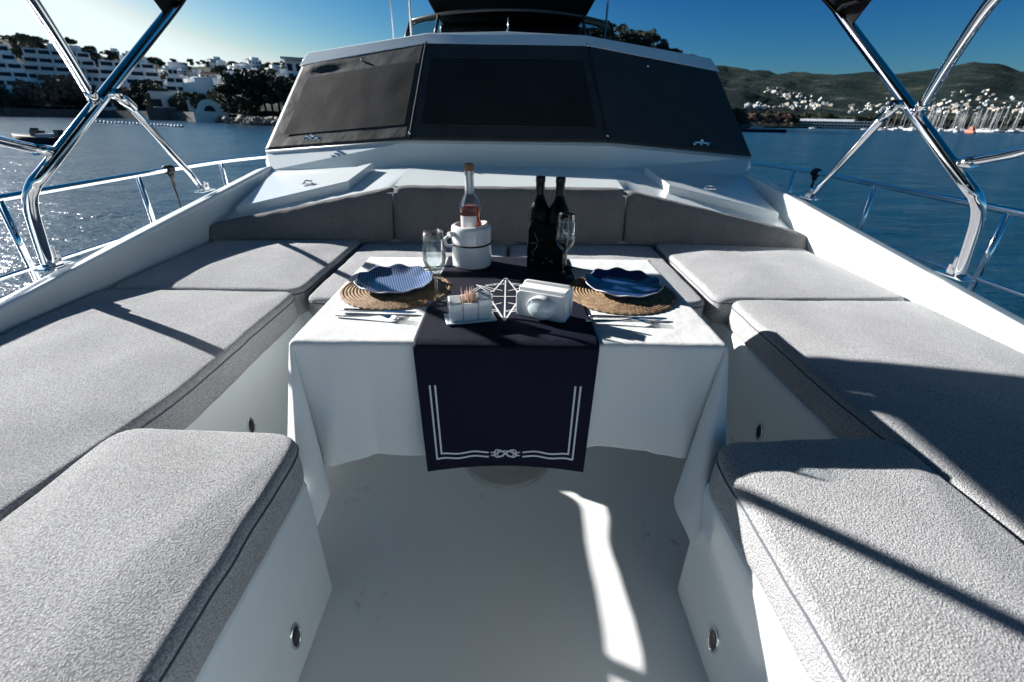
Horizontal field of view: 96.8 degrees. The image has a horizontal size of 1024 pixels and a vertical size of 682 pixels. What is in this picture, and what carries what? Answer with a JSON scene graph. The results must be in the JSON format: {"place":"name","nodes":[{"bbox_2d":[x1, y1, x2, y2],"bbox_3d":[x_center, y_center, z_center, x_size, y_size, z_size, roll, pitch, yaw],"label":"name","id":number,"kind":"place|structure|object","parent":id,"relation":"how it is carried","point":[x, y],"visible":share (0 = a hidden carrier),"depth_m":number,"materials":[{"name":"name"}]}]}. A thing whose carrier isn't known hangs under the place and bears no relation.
{"place":"outdoors","nodes":[
{"label":"outdoors","id":0,"kind":"place"},
{"bbox_2d":[0,117,1023,318],"bbox_3d":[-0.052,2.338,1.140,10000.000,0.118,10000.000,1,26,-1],"label":"sea","id":1,"kind":"structure","parent":0,"point":[74,220],"depth_m":21.59,"materials":[{"name":"blue liquid"}]},
{"bbox_2d":[12,128,63,144],"bbox_3d":[-39.318,-16.861,37.652,5.733,1.425,2.000,8,27,13],"label":"motor boat","id":2,"kind":"object","parent":1,"relation":"on","point":[36,136],"visible":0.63,"depth_m":36.86,"materials":[{"name":"white"}]},
{"bbox_2d":[0,0,1023,681],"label":"motor yacht","id":3,"kind":"object","parent":1,"relation":"on","point":[412,568],"visible":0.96,"depth_m":1.67,"materials":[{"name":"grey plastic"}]},
{"bbox_2d":[0,289,297,521],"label":"seat cushion","id":4,"kind":"object","parent":3,"relation":"on","point":[80,379],"visible":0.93,"depth_m":1.32,"materials":[{"name":"grey fabric"}]},
{"bbox_2d":[0,428,303,681],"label":"seat cushion","id":5,"kind":"object","parent":3,"relation":"on","point":[135,555],"visible":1,"depth_m":0.77,"materials":[{"name":"grey fabric"}]},
{"bbox_2d":[161,165,181,207],"bbox_3d":[-2.271,-0.950,3.102,0.064,0.470,0.069,1,27,-1],"label":"rope","id":6,"kind":"object","parent":3,"relation":"attached to","point":[171,172],"visible":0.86,"depth_m":3.02,"materials":[{"name":"black fabric"}]},
{"bbox_2d":[115,240,359,313],"bbox_3d":[-1.290,-0.364,2.293,0.833,0.139,0.849,1,27,-1],"label":"seat cushion","id":7,"kind":"object","parent":3,"relation":"on","point":[301,271],"visible":0.84,"depth_m":2.11,"materials":[{"name":"grey fabric"}]},
{"bbox_2d":[209,187,394,241],"bbox_3d":[-1.201,-0.726,2.615,1.045,0.295,0.170,-1,26,-5],"label":"back cushion","id":8,"kind":"object","parent":3,"relation":"on","point":[367,216],"visible":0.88,"depth_m":2.59,"materials":[{"name":"grey fabric"}]},
{"bbox_2d":[265,44,424,149],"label":"window cover","id":9,"kind":"structure","parent":3,"relation":"in","point":[347,100],"depth_m":3.34,"materials":[{"name":"fabric"}]},
{"bbox_2d":[308,243,507,315],"bbox_3d":[-0.444,-0.338,2.291,0.841,0.112,0.915,1,27,-1],"label":"seat cushion","id":10,"kind":"object","parent":3,"relation":"on","point":[323,294],"visible":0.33,"depth_m":2.39,"materials":[{"name":"grey fabric"}]},
{"bbox_2d":[465,466,547,487],"bbox_3d":[-0.013,-0.105,2.083,1.008,0.706,1.882,1,27,-1],"label":"table","id":11,"kind":"object","parent":3,"relation":"on","point":[506,476],"visible":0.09,"depth_m":1.66,"materials":[{"name":"silver metal"}]},
{"bbox_2d":[288,257,728,547],"bbox_3d":[-0.001,0.078,1.493,1.375,0.517,1.067,1,27,-1],"label":"tablecloth","id":12,"kind":"object","parent":11,"relation":"on","point":[659,389],"visible":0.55,"depth_m":1.12,"materials":[{"name":"white fabric"}]},
{"bbox_2d":[335,313,408,320],"bbox_3d":[-0.361,-0.064,1.175,0.198,0.017,0.023,4,26,6],"label":"fork","id":13,"kind":"object","parent":12,"relation":"on","point":[393,317],"visible":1,"depth_m":1.17,"materials":[{"name":"silver metal"}]},
{"bbox_2d":[340,308,415,313],"bbox_3d":[-0.356,-0.079,1.210,0.205,0.009,0.015,2,26,2],"label":"knife","id":14,"kind":"object","parent":12,"relation":"on","point":[369,310],"visible":1,"depth_m":1.21,"materials":[{"name":"silver metal"}]},
{"bbox_2d":[339,274,451,309],"bbox_3d":[-0.347,-0.161,1.374,0.333,0.008,0.332,0,27,0],"label":"placemat","id":15,"kind":"object","parent":12,"relation":"on","point":[351,293],"visible":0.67,"depth_m":1.30,"materials":[{"name":"wicker"}]},
{"bbox_2d":[354,264,432,293],"bbox_3d":[-0.357,-0.184,1.384,0.236,0.027,0.233,-7,30,-16],"label":"plate","id":16,"kind":"object","parent":15,"relation":"on","point":[398,279],"visible":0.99,"depth_m":1.40,"materials":[{"name":"ceramic"}]},
{"bbox_2d":[413,256,599,471],"bbox_3d":[-0.017,0.009,1.433,0.436,0.351,0.763,1,27,-1],"label":"table runner","id":17,"kind":"object","parent":12,"relation":"on","point":[509,386],"visible":0.78,"depth_m":1.12,"materials":[{"name":"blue fabric"}]},
{"bbox_2d":[422,228,447,305],"bbox_3d":[-0.207,-0.195,1.224,0.068,0.203,0.068,0,27,-1],"label":"wine glass","id":18,"kind":"object","parent":17,"relation":"on","point":[427,234],"visible":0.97,"depth_m":1.20,"materials":[{"name":"clear glass"}]},
{"bbox_2d":[444,220,492,269],"bbox_3d":[-0.147,-0.335,1.562,0.162,0.149,0.145,1,27,-1],"label":"bottle cooler","id":19,"kind":"object","parent":17,"relation":"on","point":[471,248],"visible":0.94,"depth_m":1.51,"materials":[{"name":"white ceramic"}]},
{"bbox_2d":[459,163,481,227],"bbox_3d":[-0.139,-0.419,1.519,0.074,0.327,0.075,1,27,-1],"label":"wine bottle","id":20,"kind":"object","parent":19,"relation":"in","point":[469,215],"visible":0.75,"depth_m":1.49,"materials":[{"name":"clear glass"}]},
{"bbox_2d":[444,291,496,325],"bbox_3d":[-0.108,-0.089,1.160,0.128,0.072,0.066,-5,27,-13],"label":"condiment holder","id":21,"kind":"object","parent":17,"relation":"on","point":[479,310],"visible":0.96,"depth_m":1.14,"materials":[{"name":"white ceramic"}]},
{"bbox_2d":[461,287,475,302],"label":"toothpicks","id":22,"kind":"object","parent":21,"relation":"in","point":[471,298],"visible":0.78,"depth_m":1.14,"materials":[{"name":"brown wood"}]},
{"bbox_2d":[516,279,572,322],"bbox_3d":[0.078,-0.100,1.172,0.138,0.085,0.087,12,28,21],"label":"napkin holder","id":23,"kind":"object","parent":17,"relation":"on","point":[539,306],"visible":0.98,"depth_m":1.15,"materials":[{"name":"white ceramic"}]},
{"bbox_2d":[519,282,570,315],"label":"napkins","id":24,"kind":"object","parent":23,"relation":"in","point":[546,289],"visible":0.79,"depth_m":1.16,"materials":[{"name":"white paper"}]},
{"bbox_2d":[527,218,566,270],"bbox_3d":[0.122,-0.337,1.545,0.128,0.175,0.084,7,27,12],"label":"bottle carrier","id":25,"kind":"object","parent":17,"relation":"on","point":[545,251],"visible":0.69,"depth_m":1.51,"materials":[{"name":"black fabric"}]},
{"bbox_2d":[528,176,548,226],"bbox_3d":[0.090,-0.398,1.523,0.073,0.292,0.073,1,27,-1],"label":"wine bottle","id":26,"kind":"object","parent":25,"relation":"in","point":[539,208],"visible":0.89,"depth_m":1.48,"materials":[{"name":"black glass"}]},
{"bbox_2d":[548,177,569,267],"bbox_3d":[0.153,-0.390,1.510,0.073,0.292,0.073,1,27,-1],"label":"wine bottle","id":27,"kind":"object","parent":25,"relation":"in","point":[558,205],"visible":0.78,"depth_m":1.47,"materials":[{"name":"black glass"}]},
{"bbox_2d":[556,212,575,275],"bbox_3d":[0.167,-0.298,1.438,0.068,0.203,0.068,1,27,-1],"label":"wine glass","id":28,"kind":"object","parent":17,"relation":"on","point":[562,215],"visible":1,"depth_m":1.41,"materials":[{"name":"clear glass"}]},
{"bbox_2d":[568,277,677,314],"bbox_3d":[0.324,-0.147,1.365,0.333,0.007,0.332,1,27,-1],"label":"placemat","id":29,"kind":"object","parent":12,"relation":"on","point":[662,300],"visible":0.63,"depth_m":1.29,"materials":[{"name":"wicker"}]},
{"bbox_2d":[584,267,663,297],"bbox_3d":[0.336,-0.172,1.380,0.236,0.026,0.231,-7,30,-16],"label":"plate","id":30,"kind":"object","parent":29,"relation":"on","point":[618,282],"visible":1,"depth_m":1.40,"materials":[{"name":"ceramic"}]},
{"bbox_2d":[585,318,663,323],"bbox_3d":[0.289,-0.051,1.166,0.198,0.016,0.024,1,27,-1],"label":"fork","id":31,"kind":"object","parent":12,"relation":"on","point":[645,321],"visible":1,"depth_m":1.17,"materials":[{"name":"silver metal"}]},
{"bbox_2d":[589,315,666,319],"bbox_3d":[0.304,-0.061,1.192,0.205,0.009,0.015,2,26,1],"label":"knife","id":32,"kind":"object","parent":12,"relation":"on","point":[615,316],"visible":0.98,"depth_m":1.19,"materials":[{"name":"silver metal"}]},
{"bbox_2d":[410,43,606,141],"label":"window cover","id":33,"kind":"structure","parent":3,"relation":"in","point":[467,92],"depth_m":3.24,"materials":[{"name":"fabric"}]},
{"bbox_2d":[393,185,624,242],"bbox_3d":[-0.014,-0.740,2.662,1.328,0.299,0.182,1,27,-1],"label":"back cushion","id":34,"kind":"object","parent":3,"relation":"on","point":[599,212],"visible":0.76,"depth_m":2.61,"materials":[{"name":"grey fabric"}]},
{"bbox_2d":[0,0,1023,281],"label":"sunshade","id":35,"kind":"object","parent":3,"relation":"attached to","point":[846,14],"visible":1,"depth_m":1.71,"materials":[{"name":"silver metal"}]},
{"bbox_2d":[509,244,703,316],"bbox_3d":[0.405,-0.331,2.299,0.840,0.114,0.915,1,27,-1],"label":"seat cushion","id":36,"kind":"object","parent":3,"relation":"on","point":[686,291],"visible":0.29,"depth_m":2.43,"materials":[{"name":"grey fabric"}]},
{"bbox_2d":[589,46,750,156],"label":"window cover","id":37,"kind":"structure","parent":3,"relation":"in","point":[664,104],"depth_m":3.36,"materials":[{"name":"fabric"}]},
{"bbox_2d":[623,190,807,249],"bbox_3d":[1.169,-0.696,2.629,1.046,0.288,0.170,4,26,5],"label":"back cushion","id":38,"kind":"object","parent":3,"relation":"on","point":[651,220],"visible":0.86,"depth_m":2.60,"materials":[{"name":"grey fabric"}]},
{"bbox_2d":[656,244,903,322],"bbox_3d":[1.253,-0.331,2.297,0.835,0.139,0.907,1,27,-1],"label":"seat cushion","id":39,"kind":"object","parent":3,"relation":"on","point":[719,280],"visible":0.85,"depth_m":2.09,"materials":[{"name":"grey fabric"}]},
{"bbox_2d":[806,168,821,201],"bbox_3d":[2.228,-1.054,3.429,0.065,0.470,0.070,1,27,-1],"label":"rope","id":40,"kind":"object","parent":3,"relation":"attached to","point":[813,174],"visible":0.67,"depth_m":3.33,"materials":[{"name":"black fabric"}]},
{"bbox_2d":[709,438,1023,681],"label":"seat cushion","id":41,"kind":"object","parent":3,"relation":"on","point":[873,560],"visible":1,"depth_m":0.77,"materials":[{"name":"grey fabric"}]},
{"bbox_2d":[728,300,1023,543],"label":"seat cushion","id":42,"kind":"object","parent":3,"relation":"on","point":[942,395],"visible":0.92,"depth_m":1.30,"materials":[{"name":"grey fabric"}]},
{"bbox_2d":[741,125,786,132],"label":"excursion boat","id":43,"kind":"object","parent":1,"relation":"on","point":[752,128],"visible":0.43,"depth_m":178.88,"materials":[{"name":"black"}]},
{"bbox_2d":[0,37,1023,130],"bbox_3d":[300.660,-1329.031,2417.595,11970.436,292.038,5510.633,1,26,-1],"label":"hills","id":44,"kind":"structure","parent":0,"point":[840,92],"depth_m":1391.62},
{"bbox_2d":[0,89,14,107],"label":"broadleaf tree","id":45,"kind":"object","parent":44,"relation":"on","point":[4,93],"visible":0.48,"depth_m":160.81,"materials":[{"name":"green plant"}]},
{"bbox_2d":[10,47,22,60],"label":"broadleaf tree","id":46,"kind":"object","parent":44,"relation":"on","point":[18,51],"visible":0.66,"depth_m":274.69,"materials":[{"name":"green plant"}]},
{"bbox_2d":[0,44,50,106],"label":"hotel","id":47,"kind":"structure","parent":44,"relation":"on","point":[11,69],"depth_m":176.50,"materials":[{"name":"white paint"}]},
{"bbox_2d":[10,78,59,108],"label":"broadleaf tree","id":48,"kind":"object","parent":44,"relation":"on","point":[29,95],"visible":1,"depth_m":167.53,"materials":[{"name":"green plant"}]},
{"bbox_2d":[21,43,99,106],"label":"hotel","id":49,"kind":"structure","parent":44,"relation":"on","point":[39,61],"depth_m":186.99,"materials":[{"name":"white plaster"}]},
{"bbox_2d":[11,32,35,46],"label":"pine tree","id":50,"kind":"object","parent":49,"relation":"on","point":[23,37],"visible":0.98,"depth_m":186.52,"materials":[{"name":"green plant"}]},
{"bbox_2d":[22,34,48,47],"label":"pine tree","id":51,"kind":"object","parent":49,"relation":"on","point":[43,41],"visible":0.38,"depth_m":192.80,"materials":[{"name":"green plant"}]},
{"bbox_2d":[36,73,84,108],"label":"broadleaf tree","id":52,"kind":"object","parent":44,"relation":"on","point":[52,85],"visible":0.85,"depth_m":175.91,"materials":[{"name":"green plant"}]},
{"bbox_2d":[63,37,77,44],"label":"pine tree","id":53,"kind":"object","parent":44,"relation":"on","point":[70,41],"visible":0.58,"depth_m":193.72,"materials":[{"name":"green plant"}]},
{"bbox_2d":[71,93,87,107],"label":"broadleaf tree","id":54,"kind":"object","parent":44,"relation":"on","point":[80,103],"visible":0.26,"depth_m":184.82,"materials":[{"name":"green plant"}]},
{"bbox_2d":[0,108,194,120],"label":"sea wall","id":55,"kind":"structure","parent":44,"relation":"on","point":[32,112],"depth_m":161.25,"materials":[{"name":"concrete"}]},
{"bbox_2d":[104,50,119,60],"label":"broadleaf tree","id":56,"kind":"object","parent":44,"relation":"on","point":[108,53],"visible":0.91,"depth_m":342.29,"materials":[{"name":"green plant"}]},
{"bbox_2d":[110,87,142,106],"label":"broadleaf tree","id":57,"kind":"object","parent":44,"relation":"on","point":[138,104],"visible":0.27,"depth_m":171.71,"materials":[{"name":"green plant"}]},
{"bbox_2d":[98,55,164,109],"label":"hotel","id":58,"kind":"structure","parent":44,"relation":"on","point":[143,69],"depth_m":188.31,"materials":[{"name":"white paint"}]},
{"bbox_2d":[131,90,153,104],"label":"broadleaf tree","id":59,"kind":"object","parent":44,"relation":"on","point":[140,95],"visible":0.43,"depth_m":167.55,"materials":[{"name":"green plant"}]},
{"bbox_2d":[124,79,162,97],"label":"broadleaf tree","id":60,"kind":"object","parent":44,"relation":"on","point":[134,86],"visible":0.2,"depth_m":171.00,"materials":[{"name":"green plant"}]},
{"bbox_2d":[143,96,151,106],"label":"broadleaf tree","id":61,"kind":"object","parent":44,"relation":"on","point":[147,100],"visible":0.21,"depth_m":157.96,"materials":[{"name":"green plant"}]},
{"bbox_2d":[137,82,169,92],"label":"broadleaf tree","id":62,"kind":"object","parent":44,"relation":"on","point":[143,86],"visible":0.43,"depth_m":166.30,"materials":[{"name":"green plant"}]},
{"bbox_2d":[145,91,184,119],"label":"boathouse","id":63,"kind":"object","parent":44,"relation":"on","point":[161,105],"visible":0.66,"depth_m":149.51,"materials":[{"name":"grey paint"}]},
{"bbox_2d":[150,99,162,106],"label":"window","id":64,"kind":"structure","parent":63,"relation":"in","point":[155,102],"depth_m":149.21,"materials":[{"name":"grey"}]},
{"bbox_2d":[164,62,183,92],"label":"hotel","id":65,"kind":"structure","parent":44,"relation":"on","point":[174,80],"depth_m":182.46,"materials":[{"name":"white paint"}]},
{"bbox_2d":[168,91,188,111],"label":"broadleaf tree","id":66,"kind":"object","parent":44,"relation":"on","point":[182,102],"visible":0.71,"depth_m":147.73,"materials":[{"name":"green plant"}]},
{"bbox_2d":[178,64,188,73],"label":"house","id":67,"kind":"structure","parent":44,"relation":"on","point":[184,68],"depth_m":317.56,"materials":[{"name":"white paint"}]},
{"bbox_2d":[181,91,205,108],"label":"broadleaf tree","id":68,"kind":"object","parent":44,"relation":"on","point":[194,99],"visible":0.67,"depth_m":141.43,"materials":[{"name":"green plant"}]},
{"bbox_2d":[186,70,200,78],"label":"house","id":69,"kind":"structure","parent":44,"relation":"on","point":[193,73],"depth_m":252.76,"materials":[{"name":"grey paint"}]},
{"bbox_2d":[182,77,223,111],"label":"house","id":70,"kind":"structure","parent":44,"relation":"on","point":[201,85],"depth_m":145.18,"materials":[{"name":"white paint"}]},
{"bbox_2d":[199,72,215,76],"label":"house","id":71,"kind":"structure","parent":44,"relation":"on","point":[206,74],"depth_m":238.66,"materials":[{"name":"paint"}]},
{"bbox_2d":[193,99,227,121],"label":"boathouse","id":72,"kind":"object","parent":44,"relation":"on","point":[208,110],"visible":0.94,"depth_m":131.12,"materials":[{"name":"white paint"}]},
{"bbox_2d":[206,56,220,67],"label":"house","id":73,"kind":"structure","parent":44,"relation":"on","point":[212,59],"depth_m":331.53,"materials":[{"name":"white paint"}]},
{"bbox_2d":[205,88,226,104],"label":"broadleaf tree","id":74,"kind":"object","parent":44,"relation":"on","point":[210,93],"visible":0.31,"depth_m":139.93,"materials":[{"name":"green plant"}]},
{"bbox_2d":[210,65,227,74],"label":"broadleaf tree","id":75,"kind":"object","parent":44,"relation":"on","point":[218,68],"visible":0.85,"depth_m":248.78,"materials":[{"name":"green plant"}]},
{"bbox_2d":[210,60,227,67],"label":"house","id":76,"kind":"structure","parent":44,"relation":"on","point":[221,62],"depth_m":288.93,"materials":[{"name":"white paint"}]},
{"bbox_2d":[213,83,239,114],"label":"pine tree","id":77,"kind":"object","parent":44,"relation":"on","point":[221,88],"visible":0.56,"depth_m":126.36,"materials":[{"name":"green plant"}]},
{"bbox_2d":[219,95,237,115],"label":"broadleaf tree","id":78,"kind":"object","parent":44,"relation":"on","point":[233,109],"visible":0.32,"depth_m":128.91,"materials":[{"name":"green plant"}]},
{"bbox_2d":[223,91,242,114],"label":"broadleaf tree","id":79,"kind":"object","parent":44,"relation":"on","point":[228,98],"visible":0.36,"depth_m":125.64,"materials":[{"name":"green plant"}]},
{"bbox_2d":[218,68,252,110],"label":"pine tree","id":80,"kind":"object","parent":44,"relation":"on","point":[236,76],"visible":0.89,"depth_m":119.75,"materials":[{"name":"green plant"}]},
{"bbox_2d":[232,95,258,115],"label":"broadleaf tree","id":81,"kind":"object","parent":44,"relation":"on","point":[243,103],"visible":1,"depth_m":119.08,"materials":[{"name":"green plant"}]},
{"bbox_2d":[231,80,261,113],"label":"broadleaf tree","id":82,"kind":"object","parent":44,"relation":"on","point":[237,87],"visible":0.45,"depth_m":120.59,"materials":[{"name":"green plant"}]},
{"bbox_2d":[239,109,254,115],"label":"bush","id":83,"kind":"object","parent":44,"relation":"on","point":[250,112],"visible":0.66,"depth_m":122.45,"materials":[{"name":"green plant"}]},
{"bbox_2d":[244,57,261,68],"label":"house","id":84,"kind":"structure","parent":44,"relation":"on","point":[255,62],"depth_m":285.87,"materials":[{"name":"white paint"}]},
{"bbox_2d":[240,86,267,113],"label":"broadleaf tree","id":85,"kind":"object","parent":44,"relation":"on","point":[261,101],"visible":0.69,"depth_m":121.61,"materials":[{"name":"green plant"}]},
{"bbox_2d":[247,70,280,112],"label":"broadleaf tree","id":86,"kind":"object","parent":44,"relation":"on","point":[259,73],"visible":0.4,"depth_m":119.21,"materials":[{"name":"green plant"}]},
{"bbox_2d":[253,74,281,112],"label":"broadleaf tree","id":87,"kind":"object","parent":44,"relation":"on","point":[264,85],"visible":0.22,"depth_m":120.07,"materials":[{"name":"green plant"}]},
{"bbox_2d":[262,76,295,105],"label":"broadleaf tree","id":88,"kind":"object","parent":44,"relation":"on","point":[280,89],"visible":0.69,"depth_m":115.81,"materials":[{"name":"green plant"}]},
{"bbox_2d":[267,75,297,102],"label":"broadleaf tree","id":89,"kind":"object","parent":44,"relation":"on","point":[292,77],"visible":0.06,"depth_m":118.56,"materials":[{"name":"green plant"}]},
{"bbox_2d":[280,56,303,76],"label":"apartment building","id":90,"kind":"structure","parent":44,"relation":"on","point":[293,67],"depth_m":141.20,"materials":[{"name":"white paint"}]},
{"bbox_2d":[620,30,636,43],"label":"broadleaf tree","id":91,"kind":"object","parent":44,"relation":"on","point":[627,33],"visible":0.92,"depth_m":184.22,"materials":[{"name":"green plant"}]},
{"bbox_2d":[642,28,656,42],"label":"broadleaf tree","id":92,"kind":"object","parent":44,"relation":"on","point":[651,31],"visible":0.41,"depth_m":206.49,"materials":[{"name":"green plant"}]},
{"bbox_2d":[654,41,668,49],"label":"broadleaf tree","id":93,"kind":"object","parent":44,"relation":"on","point":[661,44],"visible":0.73,"depth_m":203.49,"materials":[{"name":"green plant"}]},
{"bbox_2d":[734,108,742,119],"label":"broadleaf tree","id":94,"kind":"object","parent":44,"relation":"on","point":[738,116],"visible":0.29,"depth_m":278.61,"materials":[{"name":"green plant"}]},
{"bbox_2d":[737,108,748,121],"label":"broadleaf tree","id":95,"kind":"object","parent":44,"relation":"on","point":[743,111],"visible":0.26,"depth_m":285.97,"materials":[{"name":"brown plant"}]},
{"bbox_2d":[743,113,756,123],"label":"broadleaf tree","id":96,"kind":"object","parent":44,"relation":"on","point":[752,118],"visible":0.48,"depth_m":337.28,"materials":[{"name":"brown plant"}]},
{"bbox_2d":[768,112,780,125],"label":"broadleaf tree","id":97,"kind":"object","parent":44,"relation":"on","point":[776,118],"visible":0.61,"depth_m":426.72,"materials":[{"name":"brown plant"}]},
{"bbox_2d":[782,113,791,125],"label":"broadleaf tree","id":98,"kind":"object","parent":44,"relation":"on","point":[787,119],"visible":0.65,"depth_m":480.95,"materials":[{"name":"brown plant"}]},
{"bbox_2d":[790,119,871,127],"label":"waterfront building","id":99,"kind":"structure","parent":44,"relation":"on","point":[849,123],"depth_m":532.99,"materials":[{"name":"white paint"}]},
{"bbox_2d":[939,117,952,127],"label":"broadleaf tree","id":100,"kind":"object","parent":44,"relation":"on","point":[947,120],"visible":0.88,"depth_m":564.56,"materials":[{"name":"green plant"}]},
{"bbox_2d":[959,116,975,128],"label":"broadleaf tree","id":101,"kind":"object","parent":44,"relation":"on","point":[969,120],"visible":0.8,"depth_m":554.59,"materials":[{"name":"green plant"}]},
{"bbox_2d":[986,118,1000,129],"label":"broadleaf tree","id":102,"kind":"object","parent":44,"relation":"on","point":[994,120],"visible":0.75,"depth_m":547.19,"materials":[{"name":"green plant"}]},
{"bbox_2d":[999,116,1015,129],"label":"broadleaf tree","id":103,"kind":"object","parent":44,"relation":"on","point":[1006,118],"visible":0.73,"depth_m":548.16,"materials":[{"name":"green plant"}]},
{"bbox_2d":[1000,118,1020,129],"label":"broadleaf tree","id":104,"kind":"object","parent":44,"relation":"on","point":[1012,121],"visible":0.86,"depth_m":543.51,"materials":[{"name":"green plant"}]},
{"bbox_2d":[0,0,1023,74],"label":"sky","id":105,"kind":"structure","parent":0,"point":[775,36],"materials":[{"name":"blue"}]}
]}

